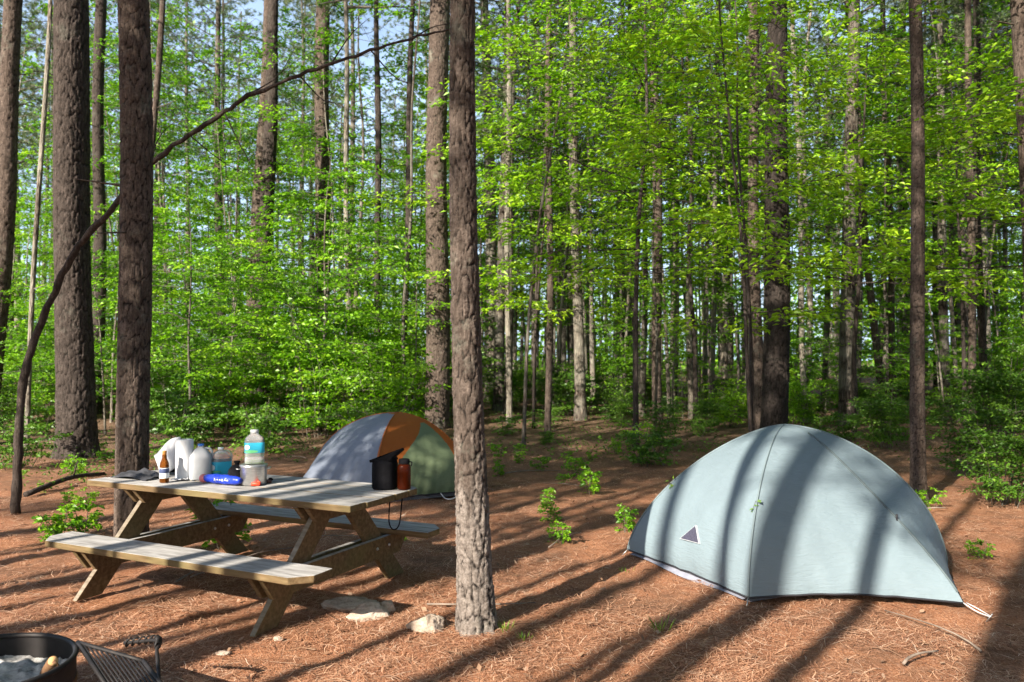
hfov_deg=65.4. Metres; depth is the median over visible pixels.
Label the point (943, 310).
slender pine
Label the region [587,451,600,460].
seedling
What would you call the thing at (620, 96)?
understory tree
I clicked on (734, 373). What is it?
tall shrub
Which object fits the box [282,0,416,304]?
pine tree
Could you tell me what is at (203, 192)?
broadleaf tree
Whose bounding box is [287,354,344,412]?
tall shrub
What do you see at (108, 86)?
bare stem
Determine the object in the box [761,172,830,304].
slender tree
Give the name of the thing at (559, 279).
slender pine
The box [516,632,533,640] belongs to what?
grass tuft
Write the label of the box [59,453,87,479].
seedling
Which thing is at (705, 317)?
broadleaf tree
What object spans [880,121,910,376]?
pine tree
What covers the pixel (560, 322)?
bare stem
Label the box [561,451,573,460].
seedling
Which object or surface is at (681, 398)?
young tree
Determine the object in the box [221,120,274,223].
bare stem
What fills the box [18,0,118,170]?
pine tree
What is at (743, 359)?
pine tree
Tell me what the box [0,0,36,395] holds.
pine tree
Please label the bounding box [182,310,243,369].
young tree
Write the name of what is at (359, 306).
young tree
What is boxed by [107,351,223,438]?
shrub
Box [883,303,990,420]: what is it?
young tree
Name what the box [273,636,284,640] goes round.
rock
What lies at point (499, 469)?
seedling
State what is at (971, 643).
fallen stick
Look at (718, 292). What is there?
slender pine
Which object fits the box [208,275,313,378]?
young tree
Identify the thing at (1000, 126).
slender pine
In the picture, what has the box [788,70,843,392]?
pine tree
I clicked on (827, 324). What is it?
slender pine
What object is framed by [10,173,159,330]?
broadleaf tree
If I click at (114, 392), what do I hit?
shrub
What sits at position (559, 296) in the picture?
broadleaf tree
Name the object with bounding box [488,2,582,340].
pine tree
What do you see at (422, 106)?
bare stem
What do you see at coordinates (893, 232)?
understory tree
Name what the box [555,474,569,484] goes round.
seedling
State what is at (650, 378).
shrub
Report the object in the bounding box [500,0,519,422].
slender tree
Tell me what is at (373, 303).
young tree
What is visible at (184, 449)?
paper towel roll
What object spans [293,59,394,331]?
slender tree
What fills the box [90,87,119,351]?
bare stem
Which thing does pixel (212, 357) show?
tall shrub
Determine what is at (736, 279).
slender tree
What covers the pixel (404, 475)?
orange water bottle
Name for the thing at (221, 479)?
snack package
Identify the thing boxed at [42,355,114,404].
tall shrub
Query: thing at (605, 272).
pine tree
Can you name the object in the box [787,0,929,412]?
slender pine
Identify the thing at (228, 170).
bare stem
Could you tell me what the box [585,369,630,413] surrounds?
shrub
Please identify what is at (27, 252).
young tree
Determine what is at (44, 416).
shrub
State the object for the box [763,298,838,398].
young tree
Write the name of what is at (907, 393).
shrub
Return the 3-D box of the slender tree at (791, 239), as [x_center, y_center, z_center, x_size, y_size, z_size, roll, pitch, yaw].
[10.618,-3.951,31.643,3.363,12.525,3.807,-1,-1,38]
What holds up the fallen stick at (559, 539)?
on the ground at (648, 596)
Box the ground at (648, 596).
[0,360,1023,681]
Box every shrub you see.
[0,362,38,429]
[0,393,46,431]
[0,411,73,469]
[2,315,54,407]
[2,347,55,418]
[18,308,54,405]
[30,405,54,425]
[32,341,116,415]
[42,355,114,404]
[96,355,177,423]
[105,381,115,404]
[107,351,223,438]
[107,359,201,421]
[149,385,239,446]
[149,408,223,447]
[150,377,196,412]
[153,325,225,396]
[155,349,261,431]
[176,354,234,410]
[187,335,243,405]
[195,369,252,426]
[221,402,294,446]
[226,346,287,422]
[227,407,300,453]
[235,303,309,416]
[258,292,393,438]
[266,328,342,407]
[279,365,357,435]
[282,279,406,430]
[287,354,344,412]
[308,397,416,423]
[314,341,451,427]
[331,317,420,411]
[343,356,416,419]
[353,343,451,418]
[365,311,425,402]
[376,398,418,409]
[399,322,505,416]
[482,358,545,408]
[482,363,528,409]
[489,415,522,435]
[512,359,542,402]
[517,355,544,378]
[520,379,544,401]
[526,406,560,429]
[530,354,598,415]
[535,428,555,444]
[536,371,570,404]
[538,389,573,409]
[543,406,564,421]
[553,343,616,395]
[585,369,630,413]
[597,404,627,421]
[598,332,648,404]
[600,387,645,426]
[613,395,632,407]
[615,430,682,466]
[631,360,685,405]
[631,373,651,405]
[633,396,691,450]
[662,403,686,416]
[683,414,723,435]
[686,373,735,413]
[688,391,728,430]
[698,378,747,427]
[710,401,739,418]
[715,364,744,403]
[735,404,747,418]
[736,406,747,417]
[788,324,827,419]
[788,368,837,424]
[797,394,836,422]
[803,414,833,430]
[817,335,870,378]
[817,408,868,439]
[822,366,884,415]
[847,377,926,448]
[851,385,909,436]
[872,358,932,391]
[896,368,937,407]
[925,394,952,426]
[925,394,1017,476]
[930,327,1003,394]
[939,353,1017,415]
[946,337,1023,432]
[954,394,1007,415]
[955,399,1023,507]
[976,319,1023,413]
[1002,397,1022,415]
[1012,386,1023,423]
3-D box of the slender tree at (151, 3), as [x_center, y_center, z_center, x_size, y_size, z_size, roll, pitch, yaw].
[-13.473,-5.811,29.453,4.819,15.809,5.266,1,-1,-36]
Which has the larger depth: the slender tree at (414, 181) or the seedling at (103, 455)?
the slender tree at (414, 181)
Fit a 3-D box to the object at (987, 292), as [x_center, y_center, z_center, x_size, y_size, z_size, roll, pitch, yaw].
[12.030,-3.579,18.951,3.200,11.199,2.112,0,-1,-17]
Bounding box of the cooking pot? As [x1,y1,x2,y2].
[236,463,270,485]
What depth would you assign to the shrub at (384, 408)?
13.09 m
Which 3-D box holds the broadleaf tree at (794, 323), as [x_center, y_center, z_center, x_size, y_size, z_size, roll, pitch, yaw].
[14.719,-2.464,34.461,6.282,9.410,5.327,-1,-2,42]
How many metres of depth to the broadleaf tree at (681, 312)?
34.66 m
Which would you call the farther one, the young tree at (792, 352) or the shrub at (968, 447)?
the young tree at (792, 352)
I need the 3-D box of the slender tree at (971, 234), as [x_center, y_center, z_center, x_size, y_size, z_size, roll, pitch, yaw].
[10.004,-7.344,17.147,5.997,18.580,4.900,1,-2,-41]
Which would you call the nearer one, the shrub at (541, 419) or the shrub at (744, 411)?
the shrub at (541, 419)
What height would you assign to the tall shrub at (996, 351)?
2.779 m
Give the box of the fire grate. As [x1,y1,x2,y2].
[75,634,162,681]
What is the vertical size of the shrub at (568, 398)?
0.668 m
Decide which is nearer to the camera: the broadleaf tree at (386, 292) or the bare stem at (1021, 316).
the bare stem at (1021, 316)
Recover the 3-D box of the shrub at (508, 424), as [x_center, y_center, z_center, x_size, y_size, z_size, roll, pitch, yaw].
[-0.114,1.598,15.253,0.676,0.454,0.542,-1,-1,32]
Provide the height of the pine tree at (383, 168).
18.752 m
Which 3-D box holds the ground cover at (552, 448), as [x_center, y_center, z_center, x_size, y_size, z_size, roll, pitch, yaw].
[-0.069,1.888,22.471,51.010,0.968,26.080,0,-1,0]
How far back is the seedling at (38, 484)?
9.31 m
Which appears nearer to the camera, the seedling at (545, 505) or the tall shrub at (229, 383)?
the seedling at (545, 505)
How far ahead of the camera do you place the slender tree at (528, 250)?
28.76 m
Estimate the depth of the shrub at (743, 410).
22.87 m
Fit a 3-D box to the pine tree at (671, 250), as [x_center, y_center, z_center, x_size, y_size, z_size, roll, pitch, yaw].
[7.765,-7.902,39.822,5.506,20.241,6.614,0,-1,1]
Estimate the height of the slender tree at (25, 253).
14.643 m
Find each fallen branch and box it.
[23,460,105,496]
[614,422,664,465]
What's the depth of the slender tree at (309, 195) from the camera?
36.55 m
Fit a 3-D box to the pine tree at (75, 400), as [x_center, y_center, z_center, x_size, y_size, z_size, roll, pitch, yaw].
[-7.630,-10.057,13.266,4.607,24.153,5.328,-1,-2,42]
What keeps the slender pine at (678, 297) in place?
on the ground at (648, 596)
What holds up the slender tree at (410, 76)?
on the ground at (648, 596)
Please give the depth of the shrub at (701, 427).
15.17 m
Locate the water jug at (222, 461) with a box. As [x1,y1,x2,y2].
[212,447,232,474]
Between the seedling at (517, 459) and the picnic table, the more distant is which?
the seedling at (517, 459)
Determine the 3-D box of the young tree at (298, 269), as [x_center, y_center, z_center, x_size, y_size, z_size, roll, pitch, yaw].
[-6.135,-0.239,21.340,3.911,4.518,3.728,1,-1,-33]
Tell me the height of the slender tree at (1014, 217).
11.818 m
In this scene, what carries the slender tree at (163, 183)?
on the ground at (648, 596)
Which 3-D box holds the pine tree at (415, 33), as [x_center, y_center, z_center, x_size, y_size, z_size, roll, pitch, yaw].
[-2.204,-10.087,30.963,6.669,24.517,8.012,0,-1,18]
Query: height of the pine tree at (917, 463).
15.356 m
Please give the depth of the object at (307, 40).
23.14 m
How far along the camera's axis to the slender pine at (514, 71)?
20.09 m
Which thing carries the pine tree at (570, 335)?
on the ground at (648, 596)
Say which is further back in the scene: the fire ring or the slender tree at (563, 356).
the slender tree at (563, 356)
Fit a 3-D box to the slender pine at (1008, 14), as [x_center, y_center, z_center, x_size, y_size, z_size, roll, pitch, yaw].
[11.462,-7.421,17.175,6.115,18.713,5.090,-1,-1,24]
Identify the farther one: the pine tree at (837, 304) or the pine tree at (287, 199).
the pine tree at (287, 199)
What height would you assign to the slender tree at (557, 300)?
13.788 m
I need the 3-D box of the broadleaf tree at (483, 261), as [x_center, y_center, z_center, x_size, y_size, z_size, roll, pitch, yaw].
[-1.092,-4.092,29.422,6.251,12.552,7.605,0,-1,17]
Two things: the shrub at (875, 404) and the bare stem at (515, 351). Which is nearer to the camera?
the shrub at (875, 404)
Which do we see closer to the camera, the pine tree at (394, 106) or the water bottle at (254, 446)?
the water bottle at (254, 446)
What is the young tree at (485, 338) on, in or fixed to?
on the ground at (648, 596)
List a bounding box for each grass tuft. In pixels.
[497,620,514,631]
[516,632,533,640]
[648,613,673,632]
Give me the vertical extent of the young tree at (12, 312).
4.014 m
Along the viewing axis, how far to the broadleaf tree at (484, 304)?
31.24 m
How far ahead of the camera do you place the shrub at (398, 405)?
17.79 m
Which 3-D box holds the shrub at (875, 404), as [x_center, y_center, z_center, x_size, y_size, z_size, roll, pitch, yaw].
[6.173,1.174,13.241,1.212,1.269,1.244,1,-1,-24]
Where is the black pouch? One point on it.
(384, 471)
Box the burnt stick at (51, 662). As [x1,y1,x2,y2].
[39,656,58,674]
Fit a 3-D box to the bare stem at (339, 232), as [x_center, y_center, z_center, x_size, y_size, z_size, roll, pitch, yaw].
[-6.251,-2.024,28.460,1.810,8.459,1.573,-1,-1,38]
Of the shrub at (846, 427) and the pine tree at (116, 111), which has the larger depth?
the pine tree at (116, 111)
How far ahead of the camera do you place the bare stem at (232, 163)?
31.42 m
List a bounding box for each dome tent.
[303,412,455,501]
[622,424,992,621]
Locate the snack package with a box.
[199,474,242,484]
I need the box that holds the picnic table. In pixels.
[45,469,439,636]
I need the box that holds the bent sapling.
[10,18,449,514]
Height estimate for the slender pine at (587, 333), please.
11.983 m
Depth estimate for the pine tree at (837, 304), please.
47.09 m
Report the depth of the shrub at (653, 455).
11.32 m
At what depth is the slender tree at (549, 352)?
16.02 m
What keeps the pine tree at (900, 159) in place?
on the ground at (648, 596)
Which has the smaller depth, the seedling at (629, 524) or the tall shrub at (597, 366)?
the seedling at (629, 524)
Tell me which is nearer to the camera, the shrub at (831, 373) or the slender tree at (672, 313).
the slender tree at (672, 313)
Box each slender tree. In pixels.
[3,30,53,381]
[15,109,53,344]
[15,144,52,255]
[22,176,53,322]
[23,0,52,448]
[50,0,214,171]
[90,0,214,194]
[112,32,223,336]
[152,0,175,293]
[193,130,252,286]
[199,6,332,193]
[201,71,314,381]
[277,116,343,256]
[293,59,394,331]
[303,0,429,420]
[355,137,404,306]
[358,132,424,299]
[367,69,449,330]
[374,0,386,344]
[374,139,423,268]
[391,0,423,409]
[447,99,524,367]
[475,0,609,411]
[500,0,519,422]
[514,51,612,361]
[514,93,582,341]
[517,10,627,377]
[522,105,583,370]
[523,1,568,431]
[524,20,618,356]
[564,98,648,386]
[565,26,687,401]
[584,8,712,417]
[592,49,681,400]
[598,0,793,418]
[606,10,740,412]
[607,166,696,346]
[628,56,728,407]
[641,0,673,421]
[663,215,704,377]
[664,129,721,388]
[679,162,737,356]
[682,120,761,416]
[704,0,720,415]
[708,107,796,403]
[734,105,815,392]
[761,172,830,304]
[788,0,808,422]
[837,0,894,420]
[842,10,952,219]
[860,0,1004,421]
[866,110,932,363]
[869,97,948,281]
[880,0,896,406]
[958,0,987,413]
[959,0,1017,174]
[964,0,985,425]
[981,0,1016,149]
[986,5,1017,168]
[988,45,1019,345]
[989,142,1018,288]
[998,146,1021,258]
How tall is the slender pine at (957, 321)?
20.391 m
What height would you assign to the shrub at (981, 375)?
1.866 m
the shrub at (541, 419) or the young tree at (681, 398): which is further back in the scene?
the young tree at (681, 398)
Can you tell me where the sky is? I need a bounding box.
[0,0,1021,360]
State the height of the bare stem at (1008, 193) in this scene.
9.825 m
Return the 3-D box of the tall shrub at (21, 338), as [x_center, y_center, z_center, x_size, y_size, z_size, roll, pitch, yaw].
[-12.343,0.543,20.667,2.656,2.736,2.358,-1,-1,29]
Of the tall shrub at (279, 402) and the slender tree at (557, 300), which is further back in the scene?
the slender tree at (557, 300)
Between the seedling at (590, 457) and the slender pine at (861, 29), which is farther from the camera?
the slender pine at (861, 29)
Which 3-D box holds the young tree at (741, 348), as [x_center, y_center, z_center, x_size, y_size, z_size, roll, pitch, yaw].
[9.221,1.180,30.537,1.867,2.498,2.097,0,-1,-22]
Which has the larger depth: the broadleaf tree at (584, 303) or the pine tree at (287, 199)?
the pine tree at (287, 199)
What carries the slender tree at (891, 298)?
on the ground at (648, 596)
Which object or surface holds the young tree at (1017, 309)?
on the ground at (648, 596)
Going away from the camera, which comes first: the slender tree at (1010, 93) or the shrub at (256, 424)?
the shrub at (256, 424)
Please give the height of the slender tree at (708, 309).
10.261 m
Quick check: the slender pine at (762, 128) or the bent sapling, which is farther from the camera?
the slender pine at (762, 128)
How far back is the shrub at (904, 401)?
14.73 m
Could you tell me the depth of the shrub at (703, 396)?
21.34 m
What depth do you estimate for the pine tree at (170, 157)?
60.10 m
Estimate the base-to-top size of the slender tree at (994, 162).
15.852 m
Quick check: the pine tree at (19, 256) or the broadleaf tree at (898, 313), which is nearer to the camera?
the broadleaf tree at (898, 313)
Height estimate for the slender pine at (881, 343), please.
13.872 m
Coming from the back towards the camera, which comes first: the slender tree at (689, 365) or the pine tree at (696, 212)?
the pine tree at (696, 212)
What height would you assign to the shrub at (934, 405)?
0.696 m
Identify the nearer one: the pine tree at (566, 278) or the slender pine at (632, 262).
the slender pine at (632, 262)
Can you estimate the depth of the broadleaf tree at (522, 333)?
42.28 m
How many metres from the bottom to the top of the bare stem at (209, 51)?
12.248 m
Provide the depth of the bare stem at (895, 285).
32.57 m
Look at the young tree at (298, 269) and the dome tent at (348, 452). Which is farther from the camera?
the young tree at (298, 269)
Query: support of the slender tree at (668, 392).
on the ground at (648, 596)
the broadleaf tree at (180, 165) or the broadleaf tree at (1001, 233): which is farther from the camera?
the broadleaf tree at (1001, 233)
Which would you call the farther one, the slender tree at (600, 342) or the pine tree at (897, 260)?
the pine tree at (897, 260)
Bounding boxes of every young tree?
[0,269,54,424]
[3,231,205,433]
[5,320,42,355]
[8,220,113,383]
[9,188,107,368]
[43,271,178,387]
[43,283,117,375]
[91,167,319,434]
[92,183,293,397]
[94,220,251,383]
[109,213,326,430]
[165,275,240,355]
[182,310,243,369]
[192,133,443,433]
[201,165,419,372]
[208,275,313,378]
[214,252,346,407]
[240,285,312,390]
[243,200,425,396]
[266,254,410,421]
[312,281,373,339]
[346,230,490,411]
[365,171,545,350]
[382,306,425,358]
[563,300,650,387]
[584,288,708,377]
[594,209,746,417]
[646,332,707,417]
[733,342,744,391]
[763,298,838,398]
[789,284,882,416]
[790,278,942,422]
[818,276,949,376]
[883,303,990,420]
[900,290,992,374]
[951,261,1023,391]
[990,243,1023,358]
[990,287,1019,369]
[1000,302,1023,360]
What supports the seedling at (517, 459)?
on the ground at (648, 596)
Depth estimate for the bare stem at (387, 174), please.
24.54 m
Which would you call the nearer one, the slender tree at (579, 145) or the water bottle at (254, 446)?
the water bottle at (254, 446)
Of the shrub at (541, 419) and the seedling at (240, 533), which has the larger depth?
the shrub at (541, 419)
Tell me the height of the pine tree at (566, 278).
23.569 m
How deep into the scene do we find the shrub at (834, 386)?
19.04 m
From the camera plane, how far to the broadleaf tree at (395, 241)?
34.80 m
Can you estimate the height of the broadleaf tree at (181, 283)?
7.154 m
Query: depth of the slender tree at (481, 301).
30.72 m
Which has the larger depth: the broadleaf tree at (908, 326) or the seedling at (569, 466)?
the broadleaf tree at (908, 326)
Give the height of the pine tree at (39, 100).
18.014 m
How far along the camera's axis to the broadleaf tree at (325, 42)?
22.21 m
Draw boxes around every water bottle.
[244,429,264,463]
[397,458,411,489]
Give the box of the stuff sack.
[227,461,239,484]
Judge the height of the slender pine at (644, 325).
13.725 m
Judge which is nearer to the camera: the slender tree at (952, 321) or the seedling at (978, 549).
the seedling at (978, 549)
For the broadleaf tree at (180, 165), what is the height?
13.227 m
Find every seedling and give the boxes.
[31,503,79,541]
[37,480,54,492]
[52,498,104,532]
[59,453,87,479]
[59,487,74,502]
[70,487,99,504]
[96,448,114,462]
[99,442,107,450]
[149,448,159,458]
[184,499,251,549]
[486,443,506,456]
[492,462,504,476]
[513,443,527,455]
[513,452,523,463]
[529,456,550,469]
[537,496,562,521]
[540,487,555,502]
[545,519,571,544]
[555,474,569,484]
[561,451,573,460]
[561,456,589,478]
[575,465,602,494]
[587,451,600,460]
[609,440,622,454]
[613,503,637,532]
[915,486,946,509]
[963,538,995,559]
[985,472,1000,484]
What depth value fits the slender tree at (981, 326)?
18.55 m
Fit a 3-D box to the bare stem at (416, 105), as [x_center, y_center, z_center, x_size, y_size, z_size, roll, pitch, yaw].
[-2.438,-4.478,23.605,2.770,13.078,3.288,0,-1,-16]
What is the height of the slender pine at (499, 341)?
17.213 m
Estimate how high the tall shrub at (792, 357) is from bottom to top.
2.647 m
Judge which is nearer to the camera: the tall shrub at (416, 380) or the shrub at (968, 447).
the shrub at (968, 447)
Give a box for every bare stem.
[25,84,119,173]
[37,2,118,286]
[50,16,119,264]
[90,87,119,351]
[98,30,177,422]
[171,116,238,339]
[172,19,256,404]
[180,74,260,412]
[193,123,251,330]
[194,103,254,235]
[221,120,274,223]
[276,99,350,336]
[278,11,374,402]
[311,164,365,370]
[341,111,417,326]
[365,0,449,410]
[382,9,485,404]
[392,186,425,382]
[394,96,451,392]
[402,70,477,172]
[476,108,540,398]
[481,32,554,369]
[507,0,621,445]
[530,10,626,413]
[535,182,569,400]
[540,199,583,395]
[554,122,613,403]
[600,214,614,391]
[614,15,695,425]
[627,197,651,391]
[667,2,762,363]
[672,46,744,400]
[822,170,883,296]
[824,9,910,317]
[830,9,944,423]
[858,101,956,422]
[870,206,905,259]
[875,156,897,376]
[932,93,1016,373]
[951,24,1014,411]
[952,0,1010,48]
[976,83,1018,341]
[987,140,1022,282]
[999,54,1023,366]
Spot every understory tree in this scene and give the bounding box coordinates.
[321,0,734,428]
[424,0,884,448]
[485,0,891,423]
[510,0,1023,431]
[667,0,1023,433]
[828,21,1023,424]
[846,0,1023,304]
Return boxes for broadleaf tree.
[8,111,165,356]
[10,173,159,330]
[14,245,30,338]
[41,174,187,379]
[90,22,283,350]
[90,111,207,314]
[105,229,208,343]
[152,184,241,332]
[153,94,323,405]
[154,166,281,333]
[154,218,215,384]
[174,114,336,329]
[215,0,497,394]
[223,103,391,317]
[275,239,331,335]
[306,167,425,332]
[331,179,450,334]
[331,217,419,334]
[357,21,586,302]
[365,83,528,310]
[382,182,451,332]
[393,73,565,313]
[418,204,543,330]
[423,156,555,386]
[447,132,584,319]
[450,155,554,318]
[477,114,639,370]
[513,134,651,404]
[514,122,672,372]
[515,211,598,351]
[545,171,667,389]
[583,0,886,399]
[621,0,1015,419]
[648,196,763,355]
[661,127,835,389]
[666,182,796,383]
[760,11,1008,382]
[790,197,929,353]
[793,39,1019,395]
[804,172,930,335]
[813,101,1023,351]
[863,251,949,348]
[867,163,1022,322]
[895,142,1021,306]
[928,130,1022,362]
[946,159,1021,331]
[988,180,1022,324]
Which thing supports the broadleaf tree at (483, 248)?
on the ground at (648, 596)
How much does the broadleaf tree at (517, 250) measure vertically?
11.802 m
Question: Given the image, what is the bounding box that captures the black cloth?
[110,468,169,480]
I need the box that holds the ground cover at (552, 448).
[0,384,1021,487]
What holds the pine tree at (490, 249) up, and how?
on the ground at (648, 596)
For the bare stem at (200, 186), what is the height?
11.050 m
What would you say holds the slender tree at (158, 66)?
on the ground at (648, 596)
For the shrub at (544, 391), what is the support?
on the ground at (648, 596)
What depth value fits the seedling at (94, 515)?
7.06 m
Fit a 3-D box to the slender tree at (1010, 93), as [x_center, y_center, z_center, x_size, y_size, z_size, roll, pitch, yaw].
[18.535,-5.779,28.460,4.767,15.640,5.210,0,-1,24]
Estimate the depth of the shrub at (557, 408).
18.12 m
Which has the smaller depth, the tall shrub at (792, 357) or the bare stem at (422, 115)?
the tall shrub at (792, 357)
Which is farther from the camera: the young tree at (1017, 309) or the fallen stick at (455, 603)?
the young tree at (1017, 309)
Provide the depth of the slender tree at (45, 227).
47.22 m
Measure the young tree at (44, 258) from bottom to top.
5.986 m
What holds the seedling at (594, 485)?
on the ground at (648, 596)
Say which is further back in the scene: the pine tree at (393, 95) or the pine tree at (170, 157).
the pine tree at (170, 157)
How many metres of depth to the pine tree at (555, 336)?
51.62 m
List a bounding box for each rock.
[215,650,232,655]
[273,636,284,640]
[321,596,379,612]
[346,601,389,621]
[380,600,395,612]
[405,613,444,633]
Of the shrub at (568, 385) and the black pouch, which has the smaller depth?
the black pouch
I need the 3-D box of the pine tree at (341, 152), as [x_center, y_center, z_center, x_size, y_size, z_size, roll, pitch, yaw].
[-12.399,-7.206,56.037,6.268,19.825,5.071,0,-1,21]
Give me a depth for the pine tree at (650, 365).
47.00 m
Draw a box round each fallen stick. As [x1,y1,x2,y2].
[174,570,194,582]
[248,547,292,556]
[322,533,358,536]
[427,595,534,604]
[499,468,560,474]
[548,532,580,547]
[884,610,981,651]
[902,645,938,664]
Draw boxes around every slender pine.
[401,0,588,410]
[418,0,583,399]
[419,0,591,413]
[475,0,595,397]
[504,0,664,420]
[523,31,596,372]
[529,38,623,406]
[538,65,627,376]
[559,0,683,393]
[576,0,692,400]
[579,0,718,415]
[589,25,671,393]
[611,0,742,399]
[662,0,791,384]
[693,0,844,296]
[697,14,767,392]
[763,27,844,399]
[787,0,881,395]
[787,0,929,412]
[802,0,906,425]
[806,1,896,340]
[843,37,909,360]
[844,0,1010,418]
[862,0,986,394]
[877,2,985,392]
[886,0,1008,384]
[889,0,1014,368]
[896,1,1016,397]
[922,0,1011,60]
[923,1,1023,394]
[946,18,1019,321]
[972,11,1020,375]
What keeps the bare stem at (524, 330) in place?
on the ground at (648, 596)
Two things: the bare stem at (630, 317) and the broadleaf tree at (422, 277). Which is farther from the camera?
the broadleaf tree at (422, 277)
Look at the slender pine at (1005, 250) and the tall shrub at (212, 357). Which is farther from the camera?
the slender pine at (1005, 250)
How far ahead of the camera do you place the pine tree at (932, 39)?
26.46 m
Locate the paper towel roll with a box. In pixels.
[175,439,193,479]
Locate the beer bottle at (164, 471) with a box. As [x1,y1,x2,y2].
[159,451,168,482]
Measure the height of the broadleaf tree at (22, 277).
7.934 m
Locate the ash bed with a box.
[0,655,66,681]
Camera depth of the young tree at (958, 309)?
26.16 m
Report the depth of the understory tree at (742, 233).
10.05 m
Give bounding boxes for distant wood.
[2,0,1020,376]
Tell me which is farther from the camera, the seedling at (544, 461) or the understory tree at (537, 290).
the understory tree at (537, 290)
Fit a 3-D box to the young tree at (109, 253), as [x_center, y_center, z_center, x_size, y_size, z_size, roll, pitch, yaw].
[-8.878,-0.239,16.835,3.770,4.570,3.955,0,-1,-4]
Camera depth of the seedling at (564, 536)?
6.75 m
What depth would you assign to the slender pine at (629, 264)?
34.06 m
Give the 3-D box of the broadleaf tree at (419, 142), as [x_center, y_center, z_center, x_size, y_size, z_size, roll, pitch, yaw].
[-1.052,-4.069,23.961,6.386,12.259,7.712,1,-1,-32]
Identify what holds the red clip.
on the picnic table
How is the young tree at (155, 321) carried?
on the ground at (648, 596)
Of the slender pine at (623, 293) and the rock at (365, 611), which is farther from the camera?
the slender pine at (623, 293)
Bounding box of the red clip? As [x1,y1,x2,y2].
[251,481,260,485]
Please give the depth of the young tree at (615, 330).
25.28 m
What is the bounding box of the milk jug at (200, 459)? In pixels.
[189,443,213,479]
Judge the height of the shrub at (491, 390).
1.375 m
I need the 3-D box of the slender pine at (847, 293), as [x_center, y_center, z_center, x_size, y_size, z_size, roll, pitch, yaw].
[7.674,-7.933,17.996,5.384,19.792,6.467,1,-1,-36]
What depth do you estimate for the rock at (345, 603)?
4.97 m
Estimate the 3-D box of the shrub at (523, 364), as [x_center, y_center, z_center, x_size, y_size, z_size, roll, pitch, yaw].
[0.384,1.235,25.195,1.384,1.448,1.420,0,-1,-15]
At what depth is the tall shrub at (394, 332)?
19.18 m
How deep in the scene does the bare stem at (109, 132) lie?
26.50 m
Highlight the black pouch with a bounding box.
[369,448,403,529]
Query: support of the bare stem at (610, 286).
on the ground at (648, 596)
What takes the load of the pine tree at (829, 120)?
on the ground at (648, 596)
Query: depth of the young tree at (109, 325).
26.07 m
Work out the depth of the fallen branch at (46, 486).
9.49 m
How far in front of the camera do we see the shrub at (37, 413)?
18.00 m
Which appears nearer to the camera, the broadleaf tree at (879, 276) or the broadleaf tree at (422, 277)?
the broadleaf tree at (879, 276)
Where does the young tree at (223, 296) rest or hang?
on the ground at (648, 596)
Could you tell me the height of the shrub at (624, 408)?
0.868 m
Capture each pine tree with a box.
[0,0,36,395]
[0,0,52,169]
[0,0,92,257]
[0,1,93,391]
[0,11,49,206]
[1,0,92,367]
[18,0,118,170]
[18,4,113,334]
[18,60,50,365]
[25,0,171,240]
[28,26,117,276]
[50,0,103,459]
[76,0,153,536]
[89,0,225,373]
[90,0,192,196]
[91,22,197,202]
[92,0,109,414]
[118,57,208,350]
[150,0,256,360]
[150,0,311,402]
[166,0,262,363]
[189,4,291,309]
[232,0,358,340]
[232,41,314,222]
[240,0,267,408]
[245,59,312,382]
[250,0,349,315]
[250,124,313,266]
[251,0,279,410]
[274,96,314,309]
[279,9,361,315]
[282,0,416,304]
[305,100,374,323]
[313,0,331,345]
[356,121,400,259]
[366,87,419,308]
[372,85,424,235]
[373,0,477,316]
[388,0,523,116]
[413,0,559,401]
[419,2,503,161]
[424,0,450,429]
[449,0,497,637]
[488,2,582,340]
[497,137,553,371]
[513,0,613,388]
[543,79,582,370]
[545,272,556,372]
[578,0,685,385]
[590,133,611,360]
[600,64,664,344]
[605,1,698,373]
[632,0,697,381]
[641,127,684,380]
[665,0,811,407]
[679,123,720,375]
[680,0,825,392]
[684,91,732,375]
[723,83,741,372]
[734,0,763,429]
[735,0,836,83]
[738,50,822,232]
[754,0,794,428]
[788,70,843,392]
[790,60,876,387]
[797,93,842,372]
[800,39,845,246]
[807,113,841,346]
[832,0,954,391]
[877,0,1011,294]
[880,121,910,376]
[889,1,1009,355]
[908,0,945,502]
[948,1,1000,308]
[972,3,1009,388]
[991,0,1023,285]
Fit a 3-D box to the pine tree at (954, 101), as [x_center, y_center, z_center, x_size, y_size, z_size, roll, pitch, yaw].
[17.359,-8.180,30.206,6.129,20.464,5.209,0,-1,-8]
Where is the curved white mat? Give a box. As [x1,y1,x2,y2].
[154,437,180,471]
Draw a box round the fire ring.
[0,632,78,681]
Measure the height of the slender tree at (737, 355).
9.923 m
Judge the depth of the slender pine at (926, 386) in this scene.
28.88 m
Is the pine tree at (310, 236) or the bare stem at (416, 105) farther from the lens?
the pine tree at (310, 236)
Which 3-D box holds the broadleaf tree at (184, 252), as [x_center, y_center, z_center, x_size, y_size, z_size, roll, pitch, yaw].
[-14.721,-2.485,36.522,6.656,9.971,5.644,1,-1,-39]
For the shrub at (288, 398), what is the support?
on the ground at (648, 596)
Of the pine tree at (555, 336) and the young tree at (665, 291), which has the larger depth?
the pine tree at (555, 336)
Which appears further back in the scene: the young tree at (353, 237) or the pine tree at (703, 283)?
the pine tree at (703, 283)
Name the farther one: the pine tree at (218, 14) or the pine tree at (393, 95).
the pine tree at (393, 95)
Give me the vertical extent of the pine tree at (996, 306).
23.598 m

